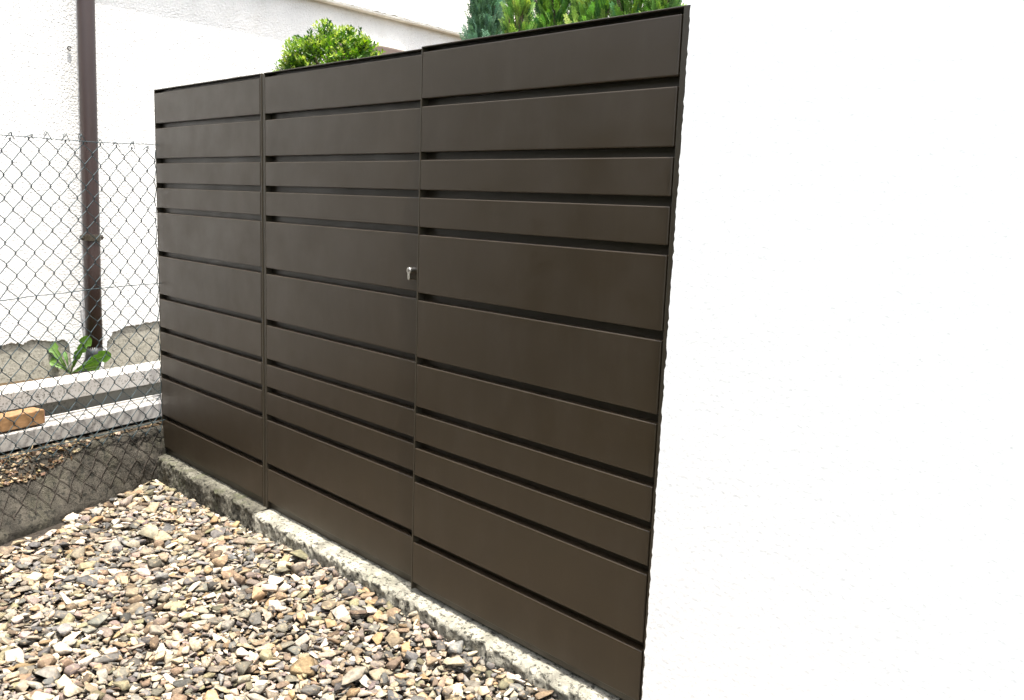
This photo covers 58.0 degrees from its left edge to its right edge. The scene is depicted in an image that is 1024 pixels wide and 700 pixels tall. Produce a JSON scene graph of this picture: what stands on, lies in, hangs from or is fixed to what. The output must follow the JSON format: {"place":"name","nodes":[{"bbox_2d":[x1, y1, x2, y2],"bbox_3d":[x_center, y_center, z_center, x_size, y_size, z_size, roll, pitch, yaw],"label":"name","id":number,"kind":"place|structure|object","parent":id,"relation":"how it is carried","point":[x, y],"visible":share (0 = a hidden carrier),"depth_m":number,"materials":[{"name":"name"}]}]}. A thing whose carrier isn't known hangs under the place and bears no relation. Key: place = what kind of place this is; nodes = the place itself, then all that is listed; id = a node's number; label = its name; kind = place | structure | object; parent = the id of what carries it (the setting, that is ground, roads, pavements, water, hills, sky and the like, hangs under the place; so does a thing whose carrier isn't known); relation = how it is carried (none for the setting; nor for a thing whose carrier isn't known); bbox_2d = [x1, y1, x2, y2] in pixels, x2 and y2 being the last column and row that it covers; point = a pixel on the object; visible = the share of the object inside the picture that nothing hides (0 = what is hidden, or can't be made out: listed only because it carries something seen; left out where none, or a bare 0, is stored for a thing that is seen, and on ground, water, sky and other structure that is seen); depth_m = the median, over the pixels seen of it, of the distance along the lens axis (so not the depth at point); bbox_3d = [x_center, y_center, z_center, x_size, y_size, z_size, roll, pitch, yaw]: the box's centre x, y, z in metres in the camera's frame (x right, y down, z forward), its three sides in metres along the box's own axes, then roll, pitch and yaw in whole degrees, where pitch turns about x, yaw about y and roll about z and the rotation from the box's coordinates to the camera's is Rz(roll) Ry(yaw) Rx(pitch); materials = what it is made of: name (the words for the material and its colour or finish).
{"place":"outdoors","nodes":[
{"label":"outdoors","id":0,"kind":"place"},
{"bbox_2d":[0,373,161,454],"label":"yard","id":1,"kind":"structure","parent":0,"point":[148,426],"depth_m":5.09,"materials":[{"name":"grey concrete"}]},
{"bbox_2d":[48,336,110,373],"bbox_3d":[-2.865,0.039,6.077,0.510,0.269,0.096,4,9,14],"label":"dandelion weed","id":2,"kind":"object","parent":1,"relation":"on","point":[92,363],"visible":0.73,"depth_m":6.08,"materials":[{"name":"green plant"}]},
{"bbox_2d":[0,360,160,415],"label":"stored beam","id":3,"kind":"structure","parent":1,"relation":"on","point":[40,396],"depth_m":4.89,"materials":[{"name":"grey concrete"}]},
{"bbox_2d":[0,394,161,451],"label":"stored beam","id":4,"kind":"structure","parent":1,"relation":"on","point":[68,422],"depth_m":4.70,"materials":[{"name":"grey concrete"}]},
{"bbox_2d":[0,407,44,431],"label":"timber batten","id":5,"kind":"object","parent":4,"relation":"on","point":[23,420],"visible":0.79,"depth_m":4.41,"materials":[{"name":"wood"}]},
{"bbox_2d":[0,422,161,486],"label":"leaf litter","id":6,"kind":"object","parent":1,"relation":"on","point":[18,479],"visible":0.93,"depth_m":4.34,"materials":[{"name":"brown plant"}]},
{"bbox_2d":[0,420,166,545],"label":"fence footing","id":7,"kind":"object","parent":1,"relation":"on","point":[27,521],"visible":0.78,"depth_m":4.50,"materials":[{"name":"concrete"}]},
{"bbox_2d":[0,132,164,528],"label":"chain link fence","id":8,"kind":"object","parent":7,"relation":"on","point":[53,294],"visible":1,"depth_m":4.44,"materials":[{"name":"grey metal"}]},
{"bbox_2d":[157,453,271,534],"bbox_3d":[-1.502,0.759,4.633,0.168,0.250,1.148,-6,12,-43],"label":"kerb stone","id":9,"kind":"object","parent":1,"relation":"on","point":[213,494],"visible":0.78,"depth_m":4.53,"materials":[{"name":"concrete"}]},
{"bbox_2d":[154,73,264,505],"bbox_3d":[-1.465,-0.310,4.486,0.044,1.912,1.126,-6,12,-43],"label":"screen panel","id":10,"kind":"object","parent":9,"relation":"on","point":[209,156],"visible":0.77,"depth_m":4.42,"materials":[{"name":"brown metal"}]},
{"bbox_2d":[262,75,265,506],"bbox_3d":[-1.063,-0.209,4.090,0.070,1.944,0.013,-6,12,-43],"label":"gate post","id":11,"kind":"object","parent":9,"relation":"on","point":[264,281],"visible":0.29,"depth_m":4.04,"materials":[{"name":"brown metal"}]},
{"bbox_2d":[272,18,385,71],"bbox_3d":[-0.795,-0.420,4.123,0.522,2.032,0.527,3,9,6],"label":"box topiary","id":12,"kind":"object","parent":1,"relation":"on","point":[310,48],"visible":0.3,"depth_m":3.86,"materials":[{"name":"green plant"}]},
{"bbox_2d":[252,509,622,699],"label":"kerb stone","id":13,"kind":"object","parent":1,"relation":"on","point":[496,648],"visible":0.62,"depth_m":3.23,"materials":[{"name":"concrete"}]},
{"bbox_2d":[411,4,690,699],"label":"screen panel","id":14,"kind":"object","parent":13,"relation":"on","point":[549,157],"visible":0.94,"depth_m":2.75,"materials":[{"name":"brown metal"}]},
{"bbox_2d":[459,0,505,39],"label":"cypress tree","id":15,"kind":"object","parent":1,"relation":"on","point":[483,20],"visible":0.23,"depth_m":4.25,"materials":[{"name":"green plant"}]},
{"bbox_2d":[498,0,538,33],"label":"thuja tree","id":16,"kind":"object","parent":1,"relation":"on","point":[520,11],"visible":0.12,"depth_m":3.96,"materials":[{"name":"green plant"}]},
{"bbox_2d":[531,0,579,28],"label":"thuja tree","id":17,"kind":"object","parent":1,"relation":"on","point":[548,13],"visible":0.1,"depth_m":4.26,"materials":[{"name":"green plant"}]},
{"bbox_2d":[563,0,632,23],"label":"thuja tree","id":18,"kind":"object","parent":1,"relation":"on","point":[591,9],"visible":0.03,"depth_m":4.09,"materials":[{"name":"green plant"}]},
{"bbox_2d":[609,0,648,16],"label":"thuja tree","id":19,"kind":"object","parent":1,"relation":"on","point":[619,7],"visible":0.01,"depth_m":3.94,"materials":[{"name":"green plant"}]},
{"bbox_2d":[639,0,686,11],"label":"thuja tree","id":20,"kind":"object","parent":1,"relation":"on","point":[656,4],"visible":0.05,"depth_m":3.75,"materials":[{"name":"green plant"}]},
{"bbox_2d":[642,0,1023,699],"bbox_3d":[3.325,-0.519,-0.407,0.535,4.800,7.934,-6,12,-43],"label":"house","id":21,"kind":"structure","parent":1,"relation":"on","point":[840,494],"depth_m":2.06,"materials":[{"name":"white paint"}]},
{"bbox_2d":[0,479,557,699],"bbox_3d":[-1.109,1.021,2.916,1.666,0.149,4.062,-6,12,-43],"label":"gravel","id":22,"kind":"structure","parent":0,"point":[192,539],"depth_m":3.30,"materials":[{"name":"beige gravel"}]},
{"bbox_2d":[683,0,691,4],"label":"sky","id":23,"kind":"structure","parent":0,"point":[688,2],"materials":[{"name":"white"}]},
{"label":"ground","id":24,"kind":"structure","parent":0,"visible":0},
{"bbox_2d":[0,0,687,382],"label":"house","id":25,"kind":"structure","parent":24,"relation":"on","point":[144,48],"depth_m":6.26,"materials":[{"name":"paint"}]},
{"bbox_2d":[77,0,103,372],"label":"downpipe","id":26,"kind":"object","parent":25,"relation":"attached to","point":[86,34],"visible":0.77,"depth_m":6.00,"materials":[{"name":"metal"}]},
{"bbox_2d":[332,37,405,59],"bbox_3d":[-1.263,-2.005,8.026,0.054,1.340,0.924,9,11,36],"label":"window","id":27,"kind":"structure","parent":25,"relation":"in","point":[389,48],"depth_m":8.10,"materials":[{"name":"white paint"}]},
{"bbox_3d":[-0.288,-0.050,3.277,0.070,1.944,0.013,-6,12,-43],"label":"gate post","id":28,"kind":"object","parent":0,"visible":0},
{"bbox_2d":[264,49,421,581],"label":"garden gate","id":29,"kind":"structure","parent":28,"relation":"attached to","point":[341,159],"depth_m":3.60,"materials":[{"name":"brown metal"}]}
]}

